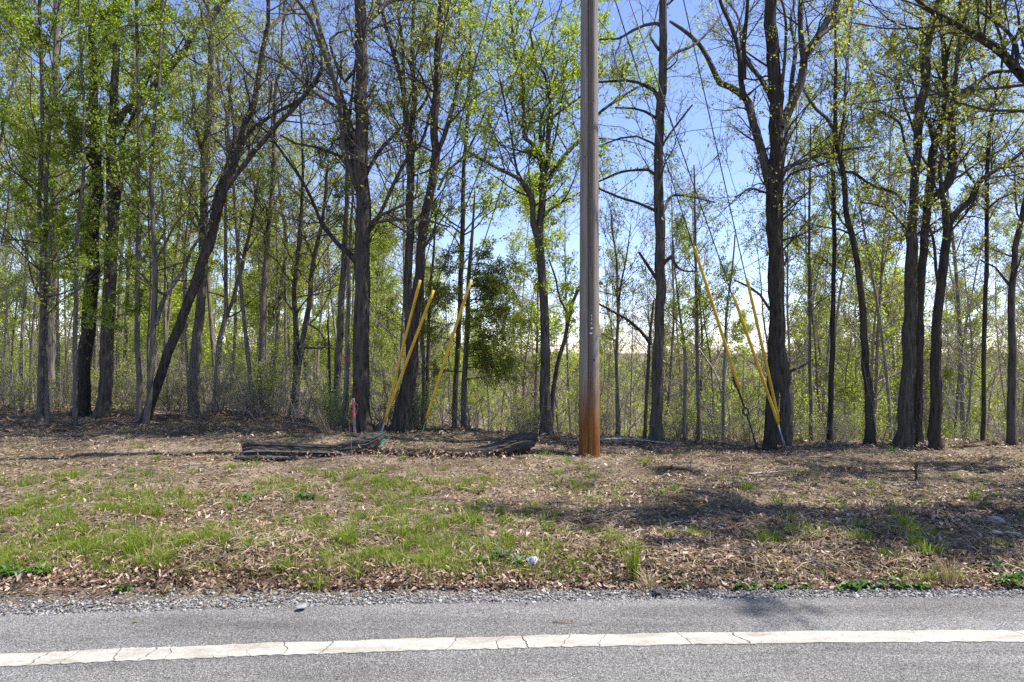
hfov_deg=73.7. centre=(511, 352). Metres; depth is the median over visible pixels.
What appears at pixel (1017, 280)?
bare young tree
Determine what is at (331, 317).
leafy young tree
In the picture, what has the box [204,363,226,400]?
understory shrub
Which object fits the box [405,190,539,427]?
cedar tree
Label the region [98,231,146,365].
bare young tree
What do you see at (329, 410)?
understory shrub
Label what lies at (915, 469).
dead stub
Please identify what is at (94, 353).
slim tree
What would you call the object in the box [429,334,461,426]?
leafy young tree
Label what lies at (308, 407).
bare shrub
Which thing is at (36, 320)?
bare young tree
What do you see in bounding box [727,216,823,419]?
bare young tree
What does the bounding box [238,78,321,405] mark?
slim tree
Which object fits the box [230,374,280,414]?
bare shrub
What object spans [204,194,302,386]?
leafy young tree
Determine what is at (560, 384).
bare young tree
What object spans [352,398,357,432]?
survey stake
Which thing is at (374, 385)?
undergrowth
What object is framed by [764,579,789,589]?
leafy weed
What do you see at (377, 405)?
bare shrub
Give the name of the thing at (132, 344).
leafy young tree
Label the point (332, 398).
understory shrub
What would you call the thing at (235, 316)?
slim tree
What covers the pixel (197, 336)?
maple tree
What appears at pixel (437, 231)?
young tree
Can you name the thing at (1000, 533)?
fallen branch
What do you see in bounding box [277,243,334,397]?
leafy young tree
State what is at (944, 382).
leafy young tree
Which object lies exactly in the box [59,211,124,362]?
leafy young tree
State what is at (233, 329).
bare young tree
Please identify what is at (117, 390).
bare shrub
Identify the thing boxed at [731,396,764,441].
understory shrub
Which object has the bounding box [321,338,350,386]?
leafy young tree
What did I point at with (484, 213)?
maple tree
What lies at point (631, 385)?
bare young tree
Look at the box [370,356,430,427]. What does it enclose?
bare shrub
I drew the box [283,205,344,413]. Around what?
slim tree
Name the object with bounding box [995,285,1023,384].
slim tree
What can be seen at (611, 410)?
bare young tree
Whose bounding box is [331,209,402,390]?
leafy young tree
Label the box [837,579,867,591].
leafy weed
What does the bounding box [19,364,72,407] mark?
bare shrub
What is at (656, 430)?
oak tree
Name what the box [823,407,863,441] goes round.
bare shrub
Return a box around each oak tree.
[0,0,223,417]
[44,0,130,417]
[131,0,499,433]
[310,0,549,432]
[327,0,527,424]
[537,0,755,441]
[646,0,938,450]
[732,102,849,446]
[756,0,960,444]
[785,0,1002,447]
[861,0,1023,450]
[866,0,1023,444]
[949,75,1023,445]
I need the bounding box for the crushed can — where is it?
[527,556,539,564]
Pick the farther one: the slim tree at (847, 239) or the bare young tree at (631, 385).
the bare young tree at (631, 385)
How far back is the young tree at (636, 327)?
11.48 m
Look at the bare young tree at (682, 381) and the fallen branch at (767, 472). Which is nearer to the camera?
the fallen branch at (767, 472)
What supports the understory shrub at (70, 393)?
on the ground at (336, 463)
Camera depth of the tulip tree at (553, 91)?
11.80 m
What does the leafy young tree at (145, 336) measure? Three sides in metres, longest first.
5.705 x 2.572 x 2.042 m
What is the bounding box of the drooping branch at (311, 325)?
[308,323,345,358]
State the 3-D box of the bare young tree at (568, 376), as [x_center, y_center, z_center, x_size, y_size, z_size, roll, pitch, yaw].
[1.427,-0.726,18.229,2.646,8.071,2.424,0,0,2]
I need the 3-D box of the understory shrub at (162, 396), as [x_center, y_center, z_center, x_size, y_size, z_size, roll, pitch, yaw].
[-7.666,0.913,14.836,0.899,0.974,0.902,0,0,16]
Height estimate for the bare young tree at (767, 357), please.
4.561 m
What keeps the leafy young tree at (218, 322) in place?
on the ground at (336, 463)
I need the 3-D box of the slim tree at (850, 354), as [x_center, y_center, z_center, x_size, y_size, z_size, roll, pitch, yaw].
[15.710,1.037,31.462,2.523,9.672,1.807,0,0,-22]
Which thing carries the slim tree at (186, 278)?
on the ground at (336, 463)
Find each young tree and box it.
[0,0,288,425]
[0,175,39,357]
[0,184,32,362]
[0,268,35,400]
[0,290,21,360]
[0,328,25,381]
[5,227,78,373]
[7,259,71,383]
[13,335,26,392]
[18,257,92,383]
[27,226,134,377]
[57,0,248,420]
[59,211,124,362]
[63,240,132,379]
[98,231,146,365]
[98,274,133,369]
[115,208,190,369]
[116,286,144,371]
[119,0,309,413]
[120,268,172,374]
[121,234,176,384]
[126,176,241,380]
[130,266,183,378]
[155,287,205,383]
[157,260,222,394]
[167,237,222,363]
[172,0,371,413]
[174,277,217,382]
[177,291,227,402]
[202,284,253,390]
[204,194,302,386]
[204,237,303,388]
[213,74,370,412]
[215,261,254,403]
[220,270,254,403]
[222,197,322,390]
[228,323,253,384]
[230,234,307,395]
[247,6,395,417]
[269,285,305,371]
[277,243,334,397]
[306,320,332,416]
[308,295,330,387]
[312,318,334,380]
[312,323,333,401]
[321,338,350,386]
[322,273,369,396]
[329,217,399,379]
[330,244,377,359]
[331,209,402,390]
[342,218,405,416]
[351,146,454,407]
[351,244,393,367]
[351,291,401,409]
[369,274,402,409]
[369,314,392,403]
[371,191,444,426]
[372,190,455,399]
[376,195,450,401]
[383,212,468,427]
[385,280,436,377]
[388,271,427,370]
[412,258,460,389]
[421,284,473,425]
[424,270,469,424]
[429,334,458,417]
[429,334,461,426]
[439,326,453,402]
[443,255,514,430]
[446,362,484,426]
[447,293,502,428]
[458,314,495,426]
[458,350,503,430]
[470,328,501,429]
[485,234,574,415]
[489,261,539,425]
[495,378,518,431]
[496,164,578,425]
[499,292,539,426]
[504,249,577,431]
[506,206,605,426]
[506,280,563,409]
[517,174,612,435]
[520,313,562,406]
[526,346,573,434]
[534,297,578,433]
[554,356,578,434]
[565,171,673,435]
[571,323,641,434]
[573,323,638,433]
[599,247,654,439]
[599,249,650,424]
[599,275,666,433]
[599,301,641,434]
[599,341,624,435]
[599,344,636,436]
[601,337,643,436]
[614,219,702,405]
[620,160,744,434]
[622,343,690,437]
[625,261,691,422]
[626,281,689,417]
[627,251,687,428]
[639,178,711,438]
[640,221,722,415]
[645,178,748,438]
[650,119,735,440]
[650,233,757,435]
[650,323,692,426]
[663,330,708,433]
[665,287,725,432]
[671,289,739,437]
[675,354,709,438]
[682,274,761,432]
[687,204,808,440]
[704,382,731,436]
[721,306,765,438]
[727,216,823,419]
[731,144,845,438]
[740,309,768,439]
[743,316,794,433]
[746,295,805,431]
[754,122,872,441]
[779,208,876,440]
[779,289,841,439]
[779,354,821,439]
[785,146,876,442]
[798,313,851,437]
[798,346,849,439]
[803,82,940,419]
[804,333,861,438]
[805,246,903,438]
[813,283,880,436]
[817,334,857,426]
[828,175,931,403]
[834,337,862,439]
[837,323,887,436]
[846,231,948,439]
[847,281,903,436]
[854,201,975,439]
[871,266,947,438]
[892,271,977,429]
[892,303,994,439]
[892,314,955,430]
[895,2,1023,440]
[900,331,959,438]
[923,186,1023,435]
[923,221,1022,439]
[924,178,1023,439]
[924,274,995,423]
[928,324,987,440]
[943,270,1020,439]
[943,325,980,439]
[967,187,1023,441]
[968,390,1002,440]
[978,159,1023,361]
[987,347,1022,434]
[993,159,1023,369]
[993,178,1023,403]
[994,388,1023,438]
[995,349,1022,436]
[995,362,1023,437]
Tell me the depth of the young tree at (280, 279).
14.58 m
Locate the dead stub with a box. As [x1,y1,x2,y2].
[912,461,919,480]
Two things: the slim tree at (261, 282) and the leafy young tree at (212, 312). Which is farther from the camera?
the leafy young tree at (212, 312)
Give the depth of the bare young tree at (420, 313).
21.97 m
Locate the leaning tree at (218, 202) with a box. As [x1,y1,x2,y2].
[138,0,418,423]
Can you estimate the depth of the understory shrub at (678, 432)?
12.48 m
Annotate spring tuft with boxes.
[138,481,162,491]
[296,461,317,473]
[333,469,359,480]
[365,471,387,481]
[430,474,449,485]
[534,470,551,484]
[558,477,584,487]
[663,479,686,492]
[723,490,744,502]
[762,492,794,505]
[859,476,884,488]
[953,486,983,500]
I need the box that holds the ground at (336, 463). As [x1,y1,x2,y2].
[0,353,1023,613]
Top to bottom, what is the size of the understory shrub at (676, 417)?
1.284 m
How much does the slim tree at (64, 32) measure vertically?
11.677 m
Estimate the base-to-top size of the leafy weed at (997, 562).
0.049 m
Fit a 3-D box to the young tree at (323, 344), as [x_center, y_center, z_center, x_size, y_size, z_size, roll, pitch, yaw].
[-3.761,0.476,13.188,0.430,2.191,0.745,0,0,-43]
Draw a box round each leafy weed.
[0,562,37,577]
[24,562,58,573]
[109,583,133,592]
[232,493,251,499]
[298,492,316,498]
[468,556,492,566]
[487,546,514,559]
[507,554,526,564]
[677,581,691,588]
[728,580,761,590]
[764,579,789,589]
[796,581,815,590]
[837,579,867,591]
[856,578,886,589]
[880,576,913,587]
[893,582,931,589]
[986,559,1013,567]
[989,572,1023,585]
[1004,570,1023,582]
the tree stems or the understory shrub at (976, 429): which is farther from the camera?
the tree stems
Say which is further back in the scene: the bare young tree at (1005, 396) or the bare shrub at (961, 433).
the bare young tree at (1005, 396)
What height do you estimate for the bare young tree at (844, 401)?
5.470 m
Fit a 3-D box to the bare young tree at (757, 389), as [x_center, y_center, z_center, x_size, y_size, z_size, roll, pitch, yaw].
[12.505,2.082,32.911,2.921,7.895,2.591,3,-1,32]
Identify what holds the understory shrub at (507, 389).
on the ground at (336, 463)
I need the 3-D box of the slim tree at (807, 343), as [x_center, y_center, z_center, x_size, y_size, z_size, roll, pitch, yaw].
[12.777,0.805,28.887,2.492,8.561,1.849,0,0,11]
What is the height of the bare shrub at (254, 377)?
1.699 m
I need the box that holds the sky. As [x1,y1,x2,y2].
[0,0,1023,352]
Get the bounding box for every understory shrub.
[0,331,38,408]
[49,370,93,407]
[50,363,98,407]
[56,368,98,402]
[66,310,145,403]
[90,370,123,408]
[111,374,146,411]
[134,377,184,409]
[144,353,185,409]
[170,367,213,403]
[185,376,233,405]
[204,342,300,414]
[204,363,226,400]
[227,361,289,409]
[246,319,316,415]
[280,371,333,418]
[296,370,349,417]
[306,383,352,419]
[319,374,352,423]
[319,395,342,422]
[324,384,352,427]
[385,382,435,428]
[388,347,441,425]
[392,381,443,428]
[420,396,450,425]
[495,387,529,430]
[497,391,539,432]
[506,397,539,432]
[621,414,649,435]
[628,396,665,435]
[648,394,707,437]
[664,402,695,438]
[687,370,739,439]
[712,410,748,440]
[725,410,752,440]
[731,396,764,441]
[738,411,778,439]
[751,388,817,434]
[791,369,834,440]
[836,404,864,440]
[852,416,894,438]
[862,409,887,441]
[876,421,896,439]
[941,423,975,440]
[956,414,989,438]
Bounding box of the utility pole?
[578,0,599,457]
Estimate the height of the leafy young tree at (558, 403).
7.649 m
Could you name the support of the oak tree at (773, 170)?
on the ground at (336, 463)
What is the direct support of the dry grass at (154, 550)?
on the ground at (336, 463)
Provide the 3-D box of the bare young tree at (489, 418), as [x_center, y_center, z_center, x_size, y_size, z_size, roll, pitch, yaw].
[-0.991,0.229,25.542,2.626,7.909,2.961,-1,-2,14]
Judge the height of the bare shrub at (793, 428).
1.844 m
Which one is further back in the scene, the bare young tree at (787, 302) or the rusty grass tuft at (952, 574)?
the bare young tree at (787, 302)
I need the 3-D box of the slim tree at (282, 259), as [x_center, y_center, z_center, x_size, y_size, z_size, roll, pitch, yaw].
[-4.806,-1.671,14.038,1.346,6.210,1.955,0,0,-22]
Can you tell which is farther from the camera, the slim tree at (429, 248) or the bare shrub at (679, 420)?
the slim tree at (429, 248)
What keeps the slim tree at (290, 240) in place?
on the ground at (336, 463)
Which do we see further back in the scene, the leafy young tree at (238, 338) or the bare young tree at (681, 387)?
the leafy young tree at (238, 338)
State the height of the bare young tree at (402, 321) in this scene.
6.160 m
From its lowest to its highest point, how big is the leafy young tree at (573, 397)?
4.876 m
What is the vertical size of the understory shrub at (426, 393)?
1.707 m
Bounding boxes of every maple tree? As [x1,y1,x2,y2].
[0,0,121,407]
[133,0,296,415]
[279,54,418,422]
[378,0,537,428]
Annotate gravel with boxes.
[0,583,1023,616]
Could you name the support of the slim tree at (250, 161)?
on the ground at (336, 463)
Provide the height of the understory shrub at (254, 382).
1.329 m
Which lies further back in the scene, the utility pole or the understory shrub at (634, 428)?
the understory shrub at (634, 428)
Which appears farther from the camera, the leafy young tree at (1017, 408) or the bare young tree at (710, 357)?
the leafy young tree at (1017, 408)
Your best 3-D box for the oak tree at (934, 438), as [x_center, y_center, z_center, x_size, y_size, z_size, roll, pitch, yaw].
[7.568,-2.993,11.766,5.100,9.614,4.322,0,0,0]
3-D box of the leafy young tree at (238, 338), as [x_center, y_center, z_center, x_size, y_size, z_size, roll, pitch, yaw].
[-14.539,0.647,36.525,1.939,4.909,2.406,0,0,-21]
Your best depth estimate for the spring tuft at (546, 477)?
7.54 m
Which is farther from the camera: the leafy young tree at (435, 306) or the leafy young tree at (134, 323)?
the leafy young tree at (435, 306)
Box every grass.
[0,427,1022,582]
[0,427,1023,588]
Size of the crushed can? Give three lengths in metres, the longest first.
0.078 x 0.066 x 0.066 m
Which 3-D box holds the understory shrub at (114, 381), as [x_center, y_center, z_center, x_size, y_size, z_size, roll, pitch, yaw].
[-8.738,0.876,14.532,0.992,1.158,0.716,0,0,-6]
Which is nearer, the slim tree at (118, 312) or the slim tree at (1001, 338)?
the slim tree at (118, 312)
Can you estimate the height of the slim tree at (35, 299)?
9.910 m
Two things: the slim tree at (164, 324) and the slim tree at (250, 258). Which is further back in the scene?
the slim tree at (250, 258)
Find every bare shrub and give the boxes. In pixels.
[0,343,29,407]
[0,369,17,400]
[0,373,23,406]
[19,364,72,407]
[56,332,96,405]
[91,343,127,405]
[112,356,144,405]
[116,333,204,409]
[135,366,203,411]
[160,305,224,410]
[164,348,212,407]
[180,342,248,416]
[184,342,254,413]
[205,334,277,410]
[208,341,265,416]
[220,353,280,405]
[225,369,284,419]
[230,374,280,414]
[244,328,325,417]
[259,337,331,414]
[263,373,314,417]
[273,370,327,421]
[302,364,351,415]
[310,380,370,426]
[350,318,444,427]
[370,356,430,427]
[370,359,393,425]
[429,355,501,428]
[442,364,486,429]
[490,384,556,432]
[514,372,555,434]
[555,405,604,435]
[571,391,626,437]
[642,380,679,435]
[663,390,700,439]
[692,385,745,442]
[700,382,738,439]
[727,413,753,441]
[757,402,805,438]
[795,402,848,441]
[796,388,863,442]
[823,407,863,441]
[945,419,975,439]
[971,354,1023,444]
[972,416,1020,440]
[994,389,1023,442]
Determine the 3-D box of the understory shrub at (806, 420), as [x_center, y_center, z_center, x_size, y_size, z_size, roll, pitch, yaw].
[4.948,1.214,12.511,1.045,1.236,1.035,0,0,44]
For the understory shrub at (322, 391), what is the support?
on the ground at (336, 463)
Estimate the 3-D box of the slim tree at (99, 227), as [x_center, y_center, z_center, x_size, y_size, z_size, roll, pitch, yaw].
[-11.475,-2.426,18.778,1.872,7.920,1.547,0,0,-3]
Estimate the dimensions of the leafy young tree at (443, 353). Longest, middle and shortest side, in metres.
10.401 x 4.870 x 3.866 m
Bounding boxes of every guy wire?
[380,0,542,431]
[382,0,491,431]
[419,0,561,439]
[615,0,759,452]
[629,0,787,451]
[683,0,784,451]
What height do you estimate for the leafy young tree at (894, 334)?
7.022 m
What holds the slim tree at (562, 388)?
on the ground at (336, 463)
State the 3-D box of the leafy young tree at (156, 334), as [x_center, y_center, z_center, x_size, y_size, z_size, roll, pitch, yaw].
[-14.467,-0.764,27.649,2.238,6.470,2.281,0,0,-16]
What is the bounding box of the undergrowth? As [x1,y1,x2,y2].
[0,284,1023,445]
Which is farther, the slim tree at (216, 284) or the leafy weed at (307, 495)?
the slim tree at (216, 284)
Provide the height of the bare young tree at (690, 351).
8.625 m
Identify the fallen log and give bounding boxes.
[237,432,537,459]
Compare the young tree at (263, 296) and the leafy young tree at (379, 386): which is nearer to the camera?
the young tree at (263, 296)
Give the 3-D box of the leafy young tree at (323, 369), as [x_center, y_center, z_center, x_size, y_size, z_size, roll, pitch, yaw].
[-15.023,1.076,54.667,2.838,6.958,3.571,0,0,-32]
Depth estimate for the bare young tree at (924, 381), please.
23.20 m
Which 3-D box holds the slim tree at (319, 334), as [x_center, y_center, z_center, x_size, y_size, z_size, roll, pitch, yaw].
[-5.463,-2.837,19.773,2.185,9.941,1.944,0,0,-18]
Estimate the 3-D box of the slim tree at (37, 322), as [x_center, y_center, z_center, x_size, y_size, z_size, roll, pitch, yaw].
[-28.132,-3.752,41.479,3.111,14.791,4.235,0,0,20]
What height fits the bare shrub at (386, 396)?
2.263 m
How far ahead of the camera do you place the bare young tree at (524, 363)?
17.46 m
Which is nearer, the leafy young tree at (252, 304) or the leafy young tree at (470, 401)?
the leafy young tree at (252, 304)
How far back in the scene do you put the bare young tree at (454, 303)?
27.34 m
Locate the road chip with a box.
[296,604,306,608]
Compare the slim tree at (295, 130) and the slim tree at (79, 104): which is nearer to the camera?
the slim tree at (79, 104)
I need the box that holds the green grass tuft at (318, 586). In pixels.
[288,565,344,591]
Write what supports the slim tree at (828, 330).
on the ground at (336, 463)
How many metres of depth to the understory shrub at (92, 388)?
17.03 m
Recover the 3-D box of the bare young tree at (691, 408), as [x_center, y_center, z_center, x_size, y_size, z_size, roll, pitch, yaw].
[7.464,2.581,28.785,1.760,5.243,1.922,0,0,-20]
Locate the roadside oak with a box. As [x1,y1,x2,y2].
[792,0,1023,190]
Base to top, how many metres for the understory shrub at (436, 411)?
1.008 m
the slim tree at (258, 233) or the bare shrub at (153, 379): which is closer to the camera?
the bare shrub at (153, 379)
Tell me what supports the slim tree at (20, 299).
on the ground at (336, 463)
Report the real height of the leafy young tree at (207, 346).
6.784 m
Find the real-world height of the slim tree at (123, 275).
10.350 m
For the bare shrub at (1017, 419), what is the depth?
13.04 m
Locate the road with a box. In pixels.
[0,596,1023,681]
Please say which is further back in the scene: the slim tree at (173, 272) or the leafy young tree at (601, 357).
the leafy young tree at (601, 357)
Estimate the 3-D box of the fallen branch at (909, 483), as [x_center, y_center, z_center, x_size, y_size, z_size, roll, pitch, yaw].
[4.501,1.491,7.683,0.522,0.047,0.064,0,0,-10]
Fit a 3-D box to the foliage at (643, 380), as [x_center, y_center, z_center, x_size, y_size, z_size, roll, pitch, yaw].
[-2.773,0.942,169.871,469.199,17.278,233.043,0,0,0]
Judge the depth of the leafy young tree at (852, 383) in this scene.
36.36 m
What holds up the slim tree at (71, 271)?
on the ground at (336, 463)
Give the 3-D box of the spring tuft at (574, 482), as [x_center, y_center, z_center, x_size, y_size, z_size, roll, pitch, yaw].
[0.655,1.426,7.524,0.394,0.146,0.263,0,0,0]
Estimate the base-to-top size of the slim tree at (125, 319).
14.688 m
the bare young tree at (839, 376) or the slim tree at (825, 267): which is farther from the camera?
the bare young tree at (839, 376)
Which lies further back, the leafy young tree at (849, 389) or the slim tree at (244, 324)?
the leafy young tree at (849, 389)
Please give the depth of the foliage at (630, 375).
103.27 m
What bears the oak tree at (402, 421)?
on the ground at (336, 463)
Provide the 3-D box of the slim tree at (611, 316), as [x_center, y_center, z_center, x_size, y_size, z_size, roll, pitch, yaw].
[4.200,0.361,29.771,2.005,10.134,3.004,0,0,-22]
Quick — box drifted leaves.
[240,444,506,462]
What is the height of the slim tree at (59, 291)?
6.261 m
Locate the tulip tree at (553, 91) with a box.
[368,0,750,435]
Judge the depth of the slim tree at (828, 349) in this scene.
17.34 m
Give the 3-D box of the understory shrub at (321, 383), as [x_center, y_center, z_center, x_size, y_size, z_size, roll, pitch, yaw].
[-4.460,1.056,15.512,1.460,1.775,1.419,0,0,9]
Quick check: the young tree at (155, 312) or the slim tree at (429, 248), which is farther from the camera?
the slim tree at (429, 248)
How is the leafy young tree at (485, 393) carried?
on the ground at (336, 463)
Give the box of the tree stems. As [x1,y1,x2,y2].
[0,297,1023,437]
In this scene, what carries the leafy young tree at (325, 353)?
on the ground at (336, 463)
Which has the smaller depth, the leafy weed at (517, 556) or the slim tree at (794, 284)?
the leafy weed at (517, 556)
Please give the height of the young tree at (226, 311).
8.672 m
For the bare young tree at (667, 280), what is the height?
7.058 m
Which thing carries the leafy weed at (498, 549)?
on the ground at (336, 463)
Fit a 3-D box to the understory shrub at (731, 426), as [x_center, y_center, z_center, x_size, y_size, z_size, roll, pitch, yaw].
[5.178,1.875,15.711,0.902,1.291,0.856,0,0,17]
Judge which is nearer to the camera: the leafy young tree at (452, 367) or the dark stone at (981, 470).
the dark stone at (981, 470)
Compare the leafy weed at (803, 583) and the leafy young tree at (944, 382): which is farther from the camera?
the leafy young tree at (944, 382)
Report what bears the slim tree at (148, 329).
on the ground at (336, 463)
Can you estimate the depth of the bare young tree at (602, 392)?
25.04 m
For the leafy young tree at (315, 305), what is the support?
on the ground at (336, 463)
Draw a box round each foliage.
[2,285,1020,437]
[6,317,1022,428]
[14,335,1023,427]
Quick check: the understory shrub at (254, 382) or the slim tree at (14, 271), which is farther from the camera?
the slim tree at (14, 271)
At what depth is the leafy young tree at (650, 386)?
21.57 m
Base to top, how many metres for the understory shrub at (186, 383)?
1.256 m
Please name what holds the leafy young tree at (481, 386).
on the ground at (336, 463)
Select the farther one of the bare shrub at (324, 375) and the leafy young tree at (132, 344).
the leafy young tree at (132, 344)
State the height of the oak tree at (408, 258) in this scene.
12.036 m
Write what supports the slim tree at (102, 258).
on the ground at (336, 463)
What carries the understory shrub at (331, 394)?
on the ground at (336, 463)
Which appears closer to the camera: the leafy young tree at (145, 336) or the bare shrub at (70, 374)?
the bare shrub at (70, 374)
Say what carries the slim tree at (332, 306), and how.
on the ground at (336, 463)
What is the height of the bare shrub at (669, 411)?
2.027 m
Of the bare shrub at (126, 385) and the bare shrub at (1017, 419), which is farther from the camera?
the bare shrub at (126, 385)
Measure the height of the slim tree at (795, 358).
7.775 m
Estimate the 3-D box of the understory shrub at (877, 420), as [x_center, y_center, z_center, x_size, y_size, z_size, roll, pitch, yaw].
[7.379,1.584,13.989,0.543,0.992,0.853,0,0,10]
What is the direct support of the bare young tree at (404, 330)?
on the ground at (336, 463)
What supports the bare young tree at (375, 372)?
on the ground at (336, 463)
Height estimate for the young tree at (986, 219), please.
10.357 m
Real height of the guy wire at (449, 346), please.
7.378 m
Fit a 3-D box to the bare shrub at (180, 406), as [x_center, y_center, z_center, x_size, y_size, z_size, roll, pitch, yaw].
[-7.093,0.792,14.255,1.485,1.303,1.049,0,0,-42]
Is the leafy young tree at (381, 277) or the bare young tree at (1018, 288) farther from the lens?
the leafy young tree at (381, 277)
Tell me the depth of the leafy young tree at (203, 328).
35.22 m
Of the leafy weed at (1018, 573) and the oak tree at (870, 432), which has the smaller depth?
the leafy weed at (1018, 573)
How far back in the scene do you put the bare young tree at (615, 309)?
28.73 m
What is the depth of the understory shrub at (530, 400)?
12.52 m
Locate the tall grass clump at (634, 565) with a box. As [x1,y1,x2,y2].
[612,527,645,581]
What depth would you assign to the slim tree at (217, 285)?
42.78 m
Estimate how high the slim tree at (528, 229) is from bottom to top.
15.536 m
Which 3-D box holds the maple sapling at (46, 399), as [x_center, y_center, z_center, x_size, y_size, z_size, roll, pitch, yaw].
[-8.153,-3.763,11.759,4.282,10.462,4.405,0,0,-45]
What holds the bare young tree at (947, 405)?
on the ground at (336, 463)
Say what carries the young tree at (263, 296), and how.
on the ground at (336, 463)
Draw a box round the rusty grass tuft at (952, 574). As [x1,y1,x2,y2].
[931,553,982,586]
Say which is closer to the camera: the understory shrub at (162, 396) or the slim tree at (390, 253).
the understory shrub at (162, 396)
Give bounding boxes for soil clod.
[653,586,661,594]
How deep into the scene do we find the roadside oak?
6.76 m
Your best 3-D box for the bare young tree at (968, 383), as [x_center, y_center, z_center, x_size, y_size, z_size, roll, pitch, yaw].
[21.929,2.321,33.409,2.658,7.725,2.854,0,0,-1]
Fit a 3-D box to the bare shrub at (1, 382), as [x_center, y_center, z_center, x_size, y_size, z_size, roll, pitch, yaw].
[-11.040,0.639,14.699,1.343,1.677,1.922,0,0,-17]
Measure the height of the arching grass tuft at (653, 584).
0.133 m
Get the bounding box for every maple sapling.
[0,0,146,423]
[0,0,193,423]
[4,0,191,425]
[300,142,369,426]
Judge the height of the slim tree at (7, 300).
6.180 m
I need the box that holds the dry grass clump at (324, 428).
[297,404,331,433]
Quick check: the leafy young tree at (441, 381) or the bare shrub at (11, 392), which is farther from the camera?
the leafy young tree at (441, 381)
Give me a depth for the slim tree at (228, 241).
29.98 m
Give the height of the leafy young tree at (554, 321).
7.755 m
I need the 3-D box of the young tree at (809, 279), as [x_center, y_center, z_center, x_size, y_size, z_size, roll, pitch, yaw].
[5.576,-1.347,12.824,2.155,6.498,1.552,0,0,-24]
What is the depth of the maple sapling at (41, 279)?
11.86 m
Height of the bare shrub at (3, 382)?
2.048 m
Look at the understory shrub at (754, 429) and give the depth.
14.54 m
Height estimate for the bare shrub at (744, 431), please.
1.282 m
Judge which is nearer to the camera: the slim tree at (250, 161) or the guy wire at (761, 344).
the guy wire at (761, 344)
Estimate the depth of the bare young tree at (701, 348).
20.02 m
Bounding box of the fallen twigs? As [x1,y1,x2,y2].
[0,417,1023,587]
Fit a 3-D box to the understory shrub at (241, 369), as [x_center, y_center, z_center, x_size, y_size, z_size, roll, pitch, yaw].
[-5.138,0.619,13.580,1.574,1.828,1.580,0,0,12]
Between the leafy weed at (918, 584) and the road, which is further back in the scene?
the leafy weed at (918, 584)
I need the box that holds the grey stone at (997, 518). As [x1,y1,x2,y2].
[988,516,1005,523]
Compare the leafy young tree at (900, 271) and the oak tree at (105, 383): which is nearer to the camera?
the oak tree at (105, 383)
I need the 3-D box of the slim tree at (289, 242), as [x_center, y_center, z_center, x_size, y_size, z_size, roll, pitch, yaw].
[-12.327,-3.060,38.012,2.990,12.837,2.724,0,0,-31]
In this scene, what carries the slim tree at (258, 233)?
on the ground at (336, 463)
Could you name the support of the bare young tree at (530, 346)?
on the ground at (336, 463)
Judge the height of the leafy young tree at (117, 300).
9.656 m
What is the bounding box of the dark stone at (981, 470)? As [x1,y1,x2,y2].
[975,469,987,472]
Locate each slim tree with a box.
[0,0,70,211]
[0,1,80,407]
[0,2,52,127]
[0,27,31,232]
[0,34,90,406]
[0,59,49,380]
[0,89,73,293]
[0,97,53,287]
[0,179,70,406]
[0,199,30,375]
[0,203,28,339]
[0,203,33,403]
[0,243,28,403]
[2,200,39,369]
[3,0,88,405]
[3,225,38,404]
[6,4,130,400]
[13,174,76,402]
[13,201,39,406]
[23,210,81,327]
[29,36,148,405]
[30,116,80,402]
[46,0,142,403]
[47,167,105,407]
[48,0,148,270]
[68,140,122,280]
[68,160,146,384]
[71,0,217,399]
[96,203,134,386]
[100,0,171,404]
[101,135,195,407]
[116,200,144,374]
[117,6,211,409]
[118,110,189,373]
[121,192,163,395]
[142,59,231,383]
[143,0,244,403]
[144,0,280,386]
[154,3,247,406]
[163,234,218,405]
[170,0,279,414]
[189,210,250,340]
[192,157,255,405]
[207,232,233,403]
[208,84,287,382]
[214,18,291,381]
[231,225,275,344]
[232,125,290,285]
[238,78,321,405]
[243,180,296,391]
[244,119,316,406]
[254,135,317,386]
[261,102,338,383]
[269,136,341,388]
[270,190,305,377]
[275,113,354,344]
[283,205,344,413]
[286,83,354,413]
[304,182,353,390]
[323,227,352,374]
[329,131,384,409]
[331,118,393,286]
[354,28,446,286]
[368,103,404,415]
[369,251,405,350]
[371,199,402,407]
[393,162,452,425]
[426,244,463,426]
[481,227,535,427]
[492,166,554,426]
[553,350,573,434]
[599,246,629,435]
[653,286,689,437]
[759,115,868,421]
[785,130,844,439]
[786,273,847,409]
[788,81,902,435]
[789,80,907,346]
[791,311,816,407]
[794,233,853,359]
[799,5,936,441]
[805,274,845,425]
[806,262,849,409]
[821,218,885,432]
[827,234,884,434]
[837,273,869,439]
[849,0,1023,438]
[862,155,931,436]
[922,192,993,399]
[942,285,990,432]
[960,207,1023,414]
[974,264,1020,437]
[987,266,1023,386]
[988,292,1023,435]
[990,115,1023,300]
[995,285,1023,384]
[999,98,1023,288]
[999,220,1023,372]
[1006,236,1023,323]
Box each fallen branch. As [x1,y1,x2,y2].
[747,470,790,474]
[893,482,928,485]
[980,502,1018,514]
[991,530,1023,536]
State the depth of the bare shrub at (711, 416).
12.00 m
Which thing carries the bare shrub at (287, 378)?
on the ground at (336, 463)
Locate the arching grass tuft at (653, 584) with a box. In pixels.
[628,566,674,590]
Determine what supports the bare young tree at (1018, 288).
on the ground at (336, 463)
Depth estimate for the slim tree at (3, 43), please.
16.99 m
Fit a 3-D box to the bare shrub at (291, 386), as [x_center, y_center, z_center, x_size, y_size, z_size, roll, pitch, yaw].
[-4.582,0.601,13.887,1.104,1.890,1.782,0,0,33]
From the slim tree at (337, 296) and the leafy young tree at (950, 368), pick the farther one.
the slim tree at (337, 296)

